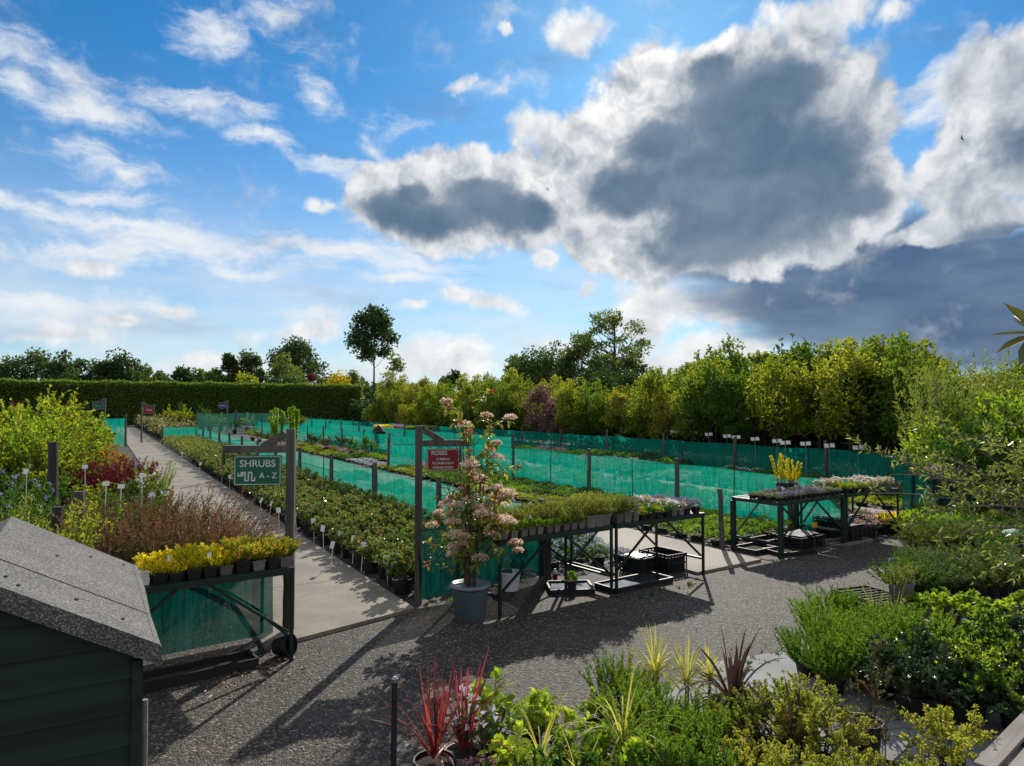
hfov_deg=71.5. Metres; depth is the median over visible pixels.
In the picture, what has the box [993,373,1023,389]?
nursery tree
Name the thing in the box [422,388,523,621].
flowering tree
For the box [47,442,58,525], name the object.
wooden post
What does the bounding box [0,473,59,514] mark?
blue flowered shrub
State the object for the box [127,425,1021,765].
ground
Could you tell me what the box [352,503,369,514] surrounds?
potted rose
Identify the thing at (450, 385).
nursery tree
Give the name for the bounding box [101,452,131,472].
orange shrub
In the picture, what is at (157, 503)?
twiggy shrub
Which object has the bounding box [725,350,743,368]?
tree
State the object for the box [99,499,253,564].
twiggy shrub
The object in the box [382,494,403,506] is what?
potted rose
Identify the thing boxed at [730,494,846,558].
plant table
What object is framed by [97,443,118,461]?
orange shrub
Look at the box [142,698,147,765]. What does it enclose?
timber stake
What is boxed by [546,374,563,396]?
nursery tree
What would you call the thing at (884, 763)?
golden shrub
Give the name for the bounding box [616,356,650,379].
tree
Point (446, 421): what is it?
nursery tree
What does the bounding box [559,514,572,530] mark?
potted alpine
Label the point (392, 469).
potted thyme
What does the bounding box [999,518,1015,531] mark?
leafy herb
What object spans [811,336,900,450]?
nursery tree
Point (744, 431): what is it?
nursery tree
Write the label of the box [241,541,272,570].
potted heather
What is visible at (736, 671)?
bronze flax
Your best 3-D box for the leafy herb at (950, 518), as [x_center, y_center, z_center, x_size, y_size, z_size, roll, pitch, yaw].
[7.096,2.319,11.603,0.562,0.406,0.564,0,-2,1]
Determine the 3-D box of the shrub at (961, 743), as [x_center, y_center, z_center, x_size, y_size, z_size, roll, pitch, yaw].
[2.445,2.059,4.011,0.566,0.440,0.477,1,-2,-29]
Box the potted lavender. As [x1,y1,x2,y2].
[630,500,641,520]
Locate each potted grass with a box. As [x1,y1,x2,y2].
[482,518,502,536]
[505,507,533,527]
[505,510,521,527]
[510,505,536,513]
[516,507,537,524]
[528,508,545,525]
[529,505,558,529]
[535,502,562,511]
[537,503,561,523]
[543,500,565,516]
[553,504,570,523]
[559,508,580,529]
[560,504,579,521]
[564,499,586,510]
[567,508,589,528]
[568,493,592,504]
[573,498,603,527]
[575,492,605,502]
[578,490,599,497]
[584,496,611,526]
[592,498,617,525]
[593,490,611,496]
[604,495,618,521]
[610,494,637,522]
[610,500,629,523]
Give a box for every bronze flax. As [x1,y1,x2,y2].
[663,625,788,753]
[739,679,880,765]
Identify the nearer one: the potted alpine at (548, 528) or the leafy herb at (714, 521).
the potted alpine at (548, 528)
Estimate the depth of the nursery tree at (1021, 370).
21.18 m
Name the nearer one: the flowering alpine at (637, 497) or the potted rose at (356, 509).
the flowering alpine at (637, 497)
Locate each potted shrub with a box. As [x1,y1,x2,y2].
[0,457,36,511]
[0,465,23,494]
[0,488,38,516]
[0,500,51,522]
[1,459,43,494]
[3,454,71,508]
[3,466,82,502]
[16,490,72,520]
[43,476,95,512]
[59,457,91,505]
[63,508,97,538]
[64,484,104,506]
[83,478,119,516]
[85,491,121,532]
[85,500,112,536]
[93,489,133,528]
[105,506,128,548]
[112,489,144,511]
[121,492,164,532]
[134,493,167,513]
[158,404,178,417]
[168,402,188,421]
[173,404,192,419]
[188,412,195,424]
[190,404,208,421]
[228,418,241,433]
[246,426,260,440]
[254,431,266,441]
[262,432,271,439]
[297,409,307,425]
[302,433,320,445]
[314,443,320,454]
[318,435,331,449]
[330,442,337,452]
[334,435,349,447]
[345,437,362,452]
[349,435,380,454]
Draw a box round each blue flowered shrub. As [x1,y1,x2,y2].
[0,464,47,503]
[0,467,39,512]
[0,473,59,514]
[6,493,54,523]
[16,497,71,527]
[25,503,72,533]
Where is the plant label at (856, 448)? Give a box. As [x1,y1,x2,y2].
[853,445,863,475]
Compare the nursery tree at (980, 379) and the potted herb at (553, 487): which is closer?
the potted herb at (553, 487)
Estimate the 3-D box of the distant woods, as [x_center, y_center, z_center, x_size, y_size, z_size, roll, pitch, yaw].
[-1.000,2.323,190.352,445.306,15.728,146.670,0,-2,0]
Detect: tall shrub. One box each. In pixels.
[0,397,72,435]
[0,404,39,499]
[0,405,43,435]
[0,420,41,492]
[0,427,55,498]
[2,414,83,502]
[6,384,99,439]
[7,428,89,503]
[9,401,31,423]
[24,413,104,462]
[38,388,114,446]
[58,436,104,478]
[68,426,110,467]
[72,408,112,450]
[87,414,120,448]
[90,440,110,459]
[95,421,121,450]
[897,397,963,471]
[916,414,1016,514]
[928,399,1023,513]
[936,384,1019,449]
[958,387,1023,509]
[968,360,1023,480]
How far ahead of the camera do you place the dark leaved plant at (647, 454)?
24.67 m
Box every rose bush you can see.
[149,418,164,434]
[152,422,161,438]
[157,424,163,440]
[183,418,197,430]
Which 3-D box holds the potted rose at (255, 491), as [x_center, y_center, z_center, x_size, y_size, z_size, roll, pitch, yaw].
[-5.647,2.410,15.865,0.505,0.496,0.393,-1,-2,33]
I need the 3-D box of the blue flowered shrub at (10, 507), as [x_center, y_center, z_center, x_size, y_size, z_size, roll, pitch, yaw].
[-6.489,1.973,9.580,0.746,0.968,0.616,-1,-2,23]
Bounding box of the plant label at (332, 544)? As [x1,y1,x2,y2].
[330,541,334,566]
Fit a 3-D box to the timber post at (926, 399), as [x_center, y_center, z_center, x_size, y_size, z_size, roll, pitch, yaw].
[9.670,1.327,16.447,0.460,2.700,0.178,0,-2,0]
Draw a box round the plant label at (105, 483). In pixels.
[102,481,109,506]
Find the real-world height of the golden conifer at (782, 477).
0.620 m
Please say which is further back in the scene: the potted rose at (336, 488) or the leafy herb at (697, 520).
the potted rose at (336, 488)
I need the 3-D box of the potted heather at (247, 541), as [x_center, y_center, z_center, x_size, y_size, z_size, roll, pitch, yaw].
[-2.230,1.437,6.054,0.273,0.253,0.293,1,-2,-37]
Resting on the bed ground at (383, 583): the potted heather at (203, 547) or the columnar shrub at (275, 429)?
the columnar shrub at (275, 429)
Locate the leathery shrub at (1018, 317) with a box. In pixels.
[992,303,1023,380]
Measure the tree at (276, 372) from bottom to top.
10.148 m
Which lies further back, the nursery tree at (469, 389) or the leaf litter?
the nursery tree at (469, 389)
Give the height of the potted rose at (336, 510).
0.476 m
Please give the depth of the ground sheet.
5.10 m
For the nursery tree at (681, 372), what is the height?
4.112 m
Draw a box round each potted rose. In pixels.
[191,451,206,461]
[192,453,203,466]
[198,454,213,470]
[201,455,214,471]
[205,460,216,476]
[207,456,220,475]
[211,460,226,469]
[212,464,221,478]
[214,466,221,480]
[220,462,233,473]
[221,467,233,485]
[226,453,235,459]
[244,486,255,499]
[246,485,270,499]
[248,485,272,504]
[250,486,269,506]
[253,487,271,508]
[258,485,281,510]
[266,485,284,512]
[269,491,284,515]
[271,488,284,518]
[273,494,296,520]
[281,496,305,527]
[282,471,298,483]
[295,501,322,533]
[296,469,312,482]
[296,480,303,488]
[296,489,309,498]
[296,492,313,504]
[296,494,312,502]
[299,482,307,492]
[299,503,324,536]
[303,477,313,485]
[303,485,321,505]
[305,468,319,479]
[308,491,321,500]
[309,511,335,540]
[309,515,329,544]
[311,474,329,490]
[312,479,335,491]
[312,497,326,506]
[314,492,328,501]
[316,489,335,502]
[316,496,340,517]
[317,485,332,492]
[322,498,344,516]
[322,506,345,518]
[324,514,351,548]
[327,478,346,491]
[327,519,349,553]
[333,489,349,506]
[334,493,360,511]
[334,526,362,557]
[335,486,348,495]
[337,509,363,523]
[341,501,359,516]
[341,529,377,567]
[342,524,372,562]
[343,482,363,494]
[345,506,370,534]
[349,513,378,533]
[351,491,368,507]
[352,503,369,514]
[353,536,382,573]
[355,506,376,516]
[358,490,372,503]
[360,522,385,535]
[363,487,383,500]
[363,501,390,534]
[366,498,384,507]
[368,493,387,502]
[370,537,400,578]
[372,513,383,533]
[372,526,388,558]
[373,527,398,546]
[374,541,409,585]
[375,503,407,526]
[375,509,406,529]
[377,499,386,506]
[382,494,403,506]
[382,519,404,531]
[384,494,409,510]
[385,528,413,550]
[385,545,414,594]
[392,501,414,520]
[394,539,414,574]
[397,521,414,534]
[400,503,414,513]
[402,521,427,540]
[403,515,426,525]
[403,541,414,581]
[410,508,431,522]
[429,512,448,525]
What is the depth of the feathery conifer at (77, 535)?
6.80 m
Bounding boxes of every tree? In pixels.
[0,354,39,383]
[8,347,70,383]
[36,349,82,384]
[65,357,90,381]
[82,358,111,384]
[87,359,126,385]
[92,347,149,385]
[127,362,155,381]
[149,369,169,381]
[161,364,196,386]
[189,367,207,382]
[202,367,222,386]
[213,352,240,386]
[229,348,269,386]
[235,371,259,386]
[264,335,332,383]
[265,352,314,387]
[276,372,302,387]
[303,372,317,387]
[314,373,336,384]
[323,369,351,387]
[343,303,401,401]
[346,369,364,397]
[361,404,376,420]
[366,409,382,421]
[367,397,387,422]
[373,370,401,422]
[379,352,406,393]
[384,400,395,422]
[385,390,399,422]
[388,393,407,422]
[394,403,417,424]
[396,374,412,390]
[398,382,421,423]
[405,404,420,424]
[411,386,436,423]
[412,397,433,424]
[413,376,431,396]
[413,383,440,424]
[422,384,454,425]
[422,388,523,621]
[428,382,449,420]
[433,382,452,425]
[436,404,449,425]
[437,368,460,390]
[437,402,457,425]
[439,377,455,394]
[447,391,460,405]
[448,406,470,427]
[450,400,476,424]
[452,372,470,399]
[453,381,476,421]
[456,394,478,423]
[467,379,484,423]
[468,373,482,426]
[472,377,507,428]
[473,371,491,390]
[473,376,494,421]
[473,404,486,428]
[479,395,506,428]
[486,385,517,429]
[490,376,513,428]
[500,353,535,386]
[500,373,533,430]
[501,367,522,429]
[503,340,568,387]
[503,391,527,430]
[510,376,526,430]
[517,387,541,430]
[517,394,544,430]
[520,383,552,431]
[524,378,541,391]
[535,379,552,432]
[539,393,563,432]
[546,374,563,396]
[546,380,577,420]
[551,334,602,386]
[551,377,590,433]
[553,390,585,432]
[569,357,620,389]
[570,308,654,377]
[570,387,601,434]
[578,377,602,396]
[587,387,621,435]
[588,377,610,435]
[589,367,615,435]
[599,390,634,436]
[610,383,632,435]
[610,383,634,436]
[611,367,641,436]
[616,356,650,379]
[619,393,658,438]
[623,380,654,437]
[626,366,671,438]
[638,377,673,438]
[643,391,685,438]
[645,367,680,382]
[652,366,680,438]
[654,370,689,439]
[663,364,687,439]
[664,358,704,376]
[664,367,694,440]
[667,371,713,441]
[679,355,729,442]
[679,374,711,441]
[681,355,733,442]
[685,349,726,375]
[689,344,733,442]
[696,362,758,435]
[708,333,758,442]
[710,374,746,442]
[721,376,763,444]
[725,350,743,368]
[739,359,789,446]
[740,357,767,445]
[741,349,771,371]
[743,351,811,446]
[749,359,777,445]
[756,345,792,369]
[757,370,790,446]
[765,333,813,447]
[782,347,803,447]
[783,337,824,447]
[783,356,854,448]
[790,338,835,448]
[797,345,861,448]
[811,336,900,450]
[815,338,841,357]
[834,338,870,358]
[835,340,859,450]
[840,358,890,451]
[851,341,894,452]
[855,353,914,453]
[860,332,897,452]
[866,333,928,453]
[874,332,938,378]
[881,366,941,445]
[887,328,935,453]
[898,338,972,381]
[907,375,976,445]
[908,359,975,440]
[953,368,1003,430]
[962,378,1023,414]
[966,377,1004,398]
[984,358,1023,392]
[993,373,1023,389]
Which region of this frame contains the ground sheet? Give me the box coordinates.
[644,618,1023,765]
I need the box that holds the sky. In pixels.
[0,0,1023,390]
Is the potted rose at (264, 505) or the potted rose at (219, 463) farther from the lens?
the potted rose at (219, 463)
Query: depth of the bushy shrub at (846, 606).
6.72 m
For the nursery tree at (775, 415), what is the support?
on the bed ground at (383, 583)
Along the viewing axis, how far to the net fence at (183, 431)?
40.37 m
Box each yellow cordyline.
[616,624,699,718]
[652,635,720,734]
[689,641,733,709]
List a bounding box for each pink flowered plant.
[461,754,502,765]
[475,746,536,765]
[849,508,875,520]
[849,518,869,529]
[853,514,882,529]
[868,510,891,532]
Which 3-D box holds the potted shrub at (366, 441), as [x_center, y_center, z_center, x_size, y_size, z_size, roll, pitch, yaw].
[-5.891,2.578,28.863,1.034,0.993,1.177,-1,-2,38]
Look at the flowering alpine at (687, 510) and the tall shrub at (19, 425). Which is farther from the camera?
the tall shrub at (19, 425)
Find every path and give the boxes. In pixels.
[127,426,414,650]
[224,434,760,574]
[849,506,896,513]
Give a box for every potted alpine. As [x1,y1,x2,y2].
[496,524,510,538]
[508,522,520,537]
[515,519,530,536]
[523,517,538,535]
[532,518,545,533]
[541,519,554,532]
[550,517,562,531]
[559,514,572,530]
[565,570,577,588]
[637,509,648,519]
[642,507,657,518]
[650,506,664,517]
[658,505,673,516]
[747,492,755,498]
[755,491,765,499]
[764,493,774,500]
[823,488,833,495]
[827,488,837,494]
[830,483,839,489]
[834,487,842,493]
[838,484,851,492]
[846,483,857,492]
[855,482,862,491]
[860,482,869,491]
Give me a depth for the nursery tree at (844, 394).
25.84 m
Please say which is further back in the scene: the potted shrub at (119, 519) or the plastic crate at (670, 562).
the potted shrub at (119, 519)
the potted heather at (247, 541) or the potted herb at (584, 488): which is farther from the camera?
the potted herb at (584, 488)
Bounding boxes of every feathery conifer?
[0,494,92,539]
[2,505,110,547]
[5,491,126,548]
[15,507,102,546]
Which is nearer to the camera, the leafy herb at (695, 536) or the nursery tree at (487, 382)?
the leafy herb at (695, 536)
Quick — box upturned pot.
[271,635,297,656]
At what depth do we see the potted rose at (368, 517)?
10.51 m
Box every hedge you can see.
[0,377,362,425]
[342,392,914,454]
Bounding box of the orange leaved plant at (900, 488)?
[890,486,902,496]
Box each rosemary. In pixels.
[866,556,942,591]
[884,556,933,578]
[886,544,946,565]
[891,562,945,597]
[892,523,975,550]
[892,541,946,556]
[893,517,983,546]
[894,519,967,541]
[894,548,962,571]
[899,548,946,561]
[901,556,970,594]
[904,559,973,595]
[913,515,978,533]
[913,519,990,546]
[914,545,946,554]
[917,548,976,569]
[920,541,958,555]
[921,543,983,558]
[926,548,990,572]
[929,516,1002,546]
[935,550,1008,568]
[936,538,1005,558]
[937,562,984,598]
[940,517,1004,534]
[940,566,990,594]
[941,544,996,559]
[941,545,1018,574]
[944,556,1017,597]
[949,556,1022,599]
[960,538,1023,558]
[962,553,1023,597]
[970,534,1018,550]
[975,536,1023,549]
[976,544,1017,556]
[984,553,1023,597]
[987,547,1023,562]
[989,554,1023,576]
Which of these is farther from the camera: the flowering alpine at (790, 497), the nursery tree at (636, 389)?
the nursery tree at (636, 389)
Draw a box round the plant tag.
[812,522,816,548]
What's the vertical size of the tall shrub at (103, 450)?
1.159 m
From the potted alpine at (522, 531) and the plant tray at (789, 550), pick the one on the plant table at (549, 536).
the potted alpine at (522, 531)
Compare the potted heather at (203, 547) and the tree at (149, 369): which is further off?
the tree at (149, 369)
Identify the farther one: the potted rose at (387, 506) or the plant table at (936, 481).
the plant table at (936, 481)
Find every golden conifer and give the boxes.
[770,453,789,487]
[783,459,801,487]
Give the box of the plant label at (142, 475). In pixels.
[139,473,144,505]
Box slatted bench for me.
[973,711,1023,765]
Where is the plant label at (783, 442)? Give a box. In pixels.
[780,441,789,460]
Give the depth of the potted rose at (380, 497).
13.59 m
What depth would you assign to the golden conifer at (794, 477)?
11.42 m
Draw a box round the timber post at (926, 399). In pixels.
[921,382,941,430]
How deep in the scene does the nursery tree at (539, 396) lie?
35.95 m
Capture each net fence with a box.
[82,414,126,446]
[134,577,272,657]
[161,427,195,443]
[196,408,280,433]
[197,428,545,579]
[253,421,848,530]
[286,415,925,486]
[288,419,513,446]
[387,436,443,467]
[418,524,543,599]
[902,469,1023,511]
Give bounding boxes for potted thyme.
[377,464,386,469]
[381,465,396,470]
[386,468,402,471]
[395,467,407,473]
[396,464,411,469]
[401,469,413,474]
[513,493,527,500]
[517,494,534,502]
[527,497,546,504]
[545,495,562,501]
[554,497,567,502]
[849,496,874,506]
[867,495,888,504]
[872,500,900,508]
[883,496,900,501]
[888,498,901,506]
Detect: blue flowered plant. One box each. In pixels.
[551,538,575,560]
[551,546,563,569]
[552,535,582,552]
[562,540,591,567]
[568,533,599,558]
[587,541,609,563]
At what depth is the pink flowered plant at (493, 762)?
3.83 m
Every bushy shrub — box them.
[772,622,838,676]
[785,593,855,634]
[788,608,850,663]
[791,627,872,694]
[799,581,861,615]
[808,607,882,642]
[810,620,869,673]
[816,620,910,691]
[823,627,896,688]
[829,592,876,620]
[832,602,886,630]
[833,610,914,644]
[844,610,927,652]
[850,595,922,622]
[859,597,949,638]
[875,601,964,654]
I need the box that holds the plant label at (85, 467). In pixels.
[82,465,87,475]
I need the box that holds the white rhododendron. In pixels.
[445,683,507,764]
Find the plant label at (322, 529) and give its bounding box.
[320,525,324,548]
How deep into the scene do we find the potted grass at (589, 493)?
8.89 m
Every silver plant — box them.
[578,534,604,551]
[589,542,609,555]
[613,546,631,560]
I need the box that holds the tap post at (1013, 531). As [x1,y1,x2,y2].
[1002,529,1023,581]
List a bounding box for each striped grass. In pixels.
[504,683,593,765]
[547,723,623,765]
[549,665,692,765]
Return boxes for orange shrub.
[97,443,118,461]
[97,453,117,466]
[99,445,131,465]
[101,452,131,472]
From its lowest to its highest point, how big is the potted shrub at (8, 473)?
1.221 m
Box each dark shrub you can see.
[849,637,921,699]
[854,632,972,718]
[894,622,972,700]
[902,651,1002,724]
[971,672,1023,728]
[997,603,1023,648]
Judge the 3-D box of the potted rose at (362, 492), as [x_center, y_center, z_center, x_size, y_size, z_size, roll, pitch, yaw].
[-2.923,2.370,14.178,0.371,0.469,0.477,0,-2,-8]
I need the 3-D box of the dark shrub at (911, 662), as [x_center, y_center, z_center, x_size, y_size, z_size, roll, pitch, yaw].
[2.794,2.039,4.952,0.711,0.540,0.774,-1,-2,16]
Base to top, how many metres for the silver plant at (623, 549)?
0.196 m
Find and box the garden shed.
[0,516,161,765]
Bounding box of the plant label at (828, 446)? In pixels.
[824,443,834,467]
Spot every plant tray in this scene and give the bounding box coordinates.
[143,649,259,692]
[732,542,776,554]
[748,530,790,545]
[762,545,815,556]
[823,537,872,547]
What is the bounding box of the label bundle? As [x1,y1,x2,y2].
[139,570,149,584]
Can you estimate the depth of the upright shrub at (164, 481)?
13.16 m
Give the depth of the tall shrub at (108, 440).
23.10 m
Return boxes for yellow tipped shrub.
[912,616,991,656]
[929,635,1019,718]
[957,654,1023,746]
[961,607,1023,669]
[974,634,1023,677]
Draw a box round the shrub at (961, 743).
[890,703,996,765]
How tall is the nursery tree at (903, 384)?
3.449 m
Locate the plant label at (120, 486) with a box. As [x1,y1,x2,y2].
[117,484,124,512]
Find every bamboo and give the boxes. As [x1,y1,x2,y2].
[888,359,979,473]
[899,337,1023,446]
[925,353,1023,449]
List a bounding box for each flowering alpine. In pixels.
[631,493,644,500]
[640,496,651,502]
[657,498,667,504]
[665,498,679,515]
[674,500,686,514]
[681,500,692,513]
[689,497,701,512]
[763,488,771,498]
[775,493,782,501]
[781,491,788,500]
[785,490,793,500]
[790,491,797,499]
[795,490,801,498]
[799,489,806,498]
[804,486,813,497]
[810,487,818,497]
[812,478,821,485]
[817,488,822,496]
[821,478,833,486]
[864,481,873,490]
[873,477,883,489]
[879,477,889,488]
[882,476,894,488]
[934,466,947,479]
[947,465,960,480]
[956,466,970,480]
[1006,470,1017,481]
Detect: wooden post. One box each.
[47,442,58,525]
[51,506,63,532]
[73,491,84,542]
[222,445,225,481]
[282,558,293,629]
[545,539,550,579]
[717,488,724,548]
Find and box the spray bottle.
[553,569,557,579]
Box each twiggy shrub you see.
[37,487,202,563]
[50,508,186,564]
[64,498,210,563]
[77,481,233,555]
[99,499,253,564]
[115,486,254,550]
[123,501,270,553]
[163,498,273,542]
[175,508,280,550]
[195,510,279,543]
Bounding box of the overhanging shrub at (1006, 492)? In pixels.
[844,397,1023,585]
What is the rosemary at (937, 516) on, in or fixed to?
on the ground at (307, 717)
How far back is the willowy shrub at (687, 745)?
3.76 m
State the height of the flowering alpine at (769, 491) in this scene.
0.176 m
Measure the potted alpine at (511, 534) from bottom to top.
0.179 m
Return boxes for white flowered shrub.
[116,476,145,502]
[118,470,157,515]
[136,476,168,515]
[141,489,181,521]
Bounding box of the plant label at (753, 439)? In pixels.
[751,437,758,464]
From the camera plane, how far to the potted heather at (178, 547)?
5.86 m
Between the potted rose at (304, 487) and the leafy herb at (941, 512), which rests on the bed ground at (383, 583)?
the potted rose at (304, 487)
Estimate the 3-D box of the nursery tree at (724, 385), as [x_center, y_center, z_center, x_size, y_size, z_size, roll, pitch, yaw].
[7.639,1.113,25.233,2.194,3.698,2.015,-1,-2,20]
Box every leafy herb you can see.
[370,454,382,459]
[431,474,443,480]
[515,485,531,495]
[641,524,654,529]
[649,522,674,532]
[665,519,688,530]
[667,524,693,537]
[683,524,710,540]
[685,518,708,532]
[703,508,717,520]
[704,514,726,526]
[704,521,724,537]
[705,529,730,546]
[706,519,725,530]
[716,516,740,523]
[723,513,738,523]
[724,523,745,533]
[724,526,745,542]
[736,517,755,526]
[737,525,762,540]
[738,518,762,533]
[753,514,772,531]
[755,520,777,534]
[769,518,793,532]
[889,508,930,536]
[904,509,934,526]
[911,500,941,511]
[915,512,949,530]
[926,507,948,515]
[931,512,959,523]
[939,506,967,521]
[950,505,976,516]
[952,514,972,520]
[975,498,1001,509]
[977,510,1010,521]
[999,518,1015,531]
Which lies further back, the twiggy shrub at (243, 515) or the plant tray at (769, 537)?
the plant tray at (769, 537)
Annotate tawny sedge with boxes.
[846,576,892,625]
[862,577,926,622]
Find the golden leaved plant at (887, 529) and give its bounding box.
[876,511,901,533]
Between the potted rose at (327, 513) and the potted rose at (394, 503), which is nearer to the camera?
the potted rose at (327, 513)
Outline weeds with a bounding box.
[397,538,899,698]
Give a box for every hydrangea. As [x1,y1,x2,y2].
[450,666,540,758]
[477,719,557,765]
[503,687,563,748]
[531,699,593,761]
[541,721,615,765]
[574,686,607,733]
[590,733,662,765]
[591,702,645,734]
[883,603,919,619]
[900,592,930,620]
[919,586,952,617]
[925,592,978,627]
[959,588,992,620]
[969,595,1022,621]
[1006,589,1023,614]
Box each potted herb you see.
[336,453,349,459]
[342,455,353,460]
[422,472,433,479]
[424,471,440,480]
[443,476,454,484]
[450,478,462,486]
[491,478,503,484]
[501,479,512,486]
[512,476,522,483]
[520,479,534,484]
[531,487,543,495]
[536,485,546,492]
[540,488,556,497]
[542,481,554,487]
[545,484,558,493]
[549,489,565,498]
[556,486,570,496]
[557,490,572,500]
[565,487,579,496]
[571,449,586,454]
[578,486,590,492]
[589,487,604,493]
[591,449,606,455]
[597,449,613,455]
[612,451,630,457]
[625,452,645,459]
[654,457,674,463]
[750,468,765,472]
[766,470,778,473]
[807,473,821,477]
[881,564,915,600]
[891,558,920,597]
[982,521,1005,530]
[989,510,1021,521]
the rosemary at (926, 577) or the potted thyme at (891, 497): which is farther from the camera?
the potted thyme at (891, 497)
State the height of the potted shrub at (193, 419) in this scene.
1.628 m
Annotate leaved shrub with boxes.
[512,748,551,765]
[537,741,596,765]
[584,752,620,765]
[631,743,701,765]
[676,745,741,765]
[687,746,732,765]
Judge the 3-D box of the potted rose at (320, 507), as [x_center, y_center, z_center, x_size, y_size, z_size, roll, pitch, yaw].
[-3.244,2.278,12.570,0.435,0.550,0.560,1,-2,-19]
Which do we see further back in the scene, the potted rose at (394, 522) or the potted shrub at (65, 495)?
the potted shrub at (65, 495)
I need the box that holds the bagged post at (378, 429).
[374,424,385,433]
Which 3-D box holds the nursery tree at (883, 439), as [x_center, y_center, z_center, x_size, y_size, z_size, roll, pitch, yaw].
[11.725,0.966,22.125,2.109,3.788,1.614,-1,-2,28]
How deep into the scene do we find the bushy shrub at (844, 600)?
6.79 m
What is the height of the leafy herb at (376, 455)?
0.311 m
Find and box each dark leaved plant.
[638,451,659,460]
[654,455,674,461]
[674,459,694,464]
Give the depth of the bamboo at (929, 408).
15.33 m
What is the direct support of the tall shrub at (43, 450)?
on the bed ground at (383, 583)
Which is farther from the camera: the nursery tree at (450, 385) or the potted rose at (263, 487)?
the nursery tree at (450, 385)
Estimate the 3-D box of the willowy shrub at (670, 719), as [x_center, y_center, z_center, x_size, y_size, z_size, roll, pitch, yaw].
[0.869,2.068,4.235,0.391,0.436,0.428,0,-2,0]
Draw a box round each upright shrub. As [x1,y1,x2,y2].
[132,465,174,505]
[135,460,176,499]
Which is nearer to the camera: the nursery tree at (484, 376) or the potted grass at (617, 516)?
the potted grass at (617, 516)
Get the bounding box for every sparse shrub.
[827,634,920,754]
[833,680,947,765]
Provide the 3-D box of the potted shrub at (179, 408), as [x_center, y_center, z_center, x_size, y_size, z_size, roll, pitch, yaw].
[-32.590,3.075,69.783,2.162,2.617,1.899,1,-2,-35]
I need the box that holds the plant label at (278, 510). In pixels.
[276,508,280,525]
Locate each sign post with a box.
[92,398,105,416]
[140,402,154,442]
[218,400,227,413]
[222,429,295,605]
[414,426,471,604]
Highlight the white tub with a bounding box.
[502,569,520,591]
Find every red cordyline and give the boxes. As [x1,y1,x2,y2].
[371,648,490,765]
[402,649,522,765]
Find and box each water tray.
[545,580,595,594]
[594,571,673,593]
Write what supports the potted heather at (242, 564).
on the plant table at (174, 587)
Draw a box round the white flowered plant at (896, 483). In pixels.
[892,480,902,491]
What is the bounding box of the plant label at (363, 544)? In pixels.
[361,542,365,571]
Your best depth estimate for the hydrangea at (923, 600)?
7.13 m
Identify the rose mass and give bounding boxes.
[160,433,231,455]
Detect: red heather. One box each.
[59,463,91,513]
[65,462,117,501]
[66,460,97,490]
[77,458,123,498]
[95,459,124,504]
[96,456,153,495]
[97,462,136,494]
[107,463,154,497]
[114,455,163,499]
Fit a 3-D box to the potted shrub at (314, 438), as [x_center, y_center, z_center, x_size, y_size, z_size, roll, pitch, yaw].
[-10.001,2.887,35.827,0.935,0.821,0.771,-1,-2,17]
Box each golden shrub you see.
[700,680,821,765]
[702,724,809,765]
[739,670,863,743]
[755,688,884,765]
[758,743,844,765]
[818,746,879,765]
[878,749,931,765]
[900,744,951,765]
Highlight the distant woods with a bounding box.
[148,370,1022,403]
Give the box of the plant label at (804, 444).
[800,442,810,457]
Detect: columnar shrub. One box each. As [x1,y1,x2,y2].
[268,408,285,444]
[287,406,299,441]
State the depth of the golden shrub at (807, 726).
3.98 m
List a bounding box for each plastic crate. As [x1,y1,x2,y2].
[620,551,656,573]
[639,546,686,573]
[775,529,824,548]
[813,514,864,536]
[827,522,877,540]
[831,585,916,614]
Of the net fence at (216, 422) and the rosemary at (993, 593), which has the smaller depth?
the rosemary at (993, 593)
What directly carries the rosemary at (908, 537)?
on the ground at (307, 717)
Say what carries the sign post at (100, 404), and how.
on the ground at (307, 717)
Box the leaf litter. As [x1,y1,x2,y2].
[183,551,887,704]
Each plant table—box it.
[138,566,293,660]
[456,525,612,618]
[570,511,704,587]
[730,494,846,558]
[800,488,899,542]
[932,479,1017,507]
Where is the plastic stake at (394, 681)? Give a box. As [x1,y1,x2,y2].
[391,676,398,765]
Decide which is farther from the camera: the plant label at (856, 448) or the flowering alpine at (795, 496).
the plant label at (856, 448)
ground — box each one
[46,426,901,598]
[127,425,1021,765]
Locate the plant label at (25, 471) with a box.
[23,469,28,520]
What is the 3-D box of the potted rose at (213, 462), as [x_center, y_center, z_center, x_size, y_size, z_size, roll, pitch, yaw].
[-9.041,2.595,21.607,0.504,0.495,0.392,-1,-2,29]
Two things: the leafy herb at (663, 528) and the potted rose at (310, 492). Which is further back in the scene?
the potted rose at (310, 492)
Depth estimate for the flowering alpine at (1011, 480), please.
12.77 m
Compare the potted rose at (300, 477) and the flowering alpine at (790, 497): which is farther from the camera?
the potted rose at (300, 477)
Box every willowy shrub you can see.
[577,650,637,718]
[596,674,650,735]
[599,644,662,712]
[606,700,674,762]
[612,667,673,732]
[624,681,694,748]
[626,710,701,765]
[635,693,701,751]
[655,685,731,764]
[657,714,746,765]
[662,691,730,760]
[688,691,739,757]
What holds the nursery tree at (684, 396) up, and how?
on the bed ground at (383, 583)
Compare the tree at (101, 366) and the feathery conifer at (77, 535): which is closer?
the feathery conifer at (77, 535)
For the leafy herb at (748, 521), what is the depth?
11.86 m
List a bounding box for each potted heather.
[133,551,162,565]
[136,550,162,580]
[138,557,172,584]
[153,549,184,578]
[159,558,193,582]
[165,542,203,554]
[173,543,206,575]
[174,551,206,579]
[193,546,227,577]
[200,542,229,552]
[205,547,227,571]
[205,550,240,575]
[213,536,245,550]
[222,542,248,569]
[226,539,260,573]
[231,534,261,549]
[235,537,266,567]
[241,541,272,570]
[249,536,275,565]
[257,540,287,568]
[261,533,290,542]
[268,534,297,552]
[271,535,301,566]

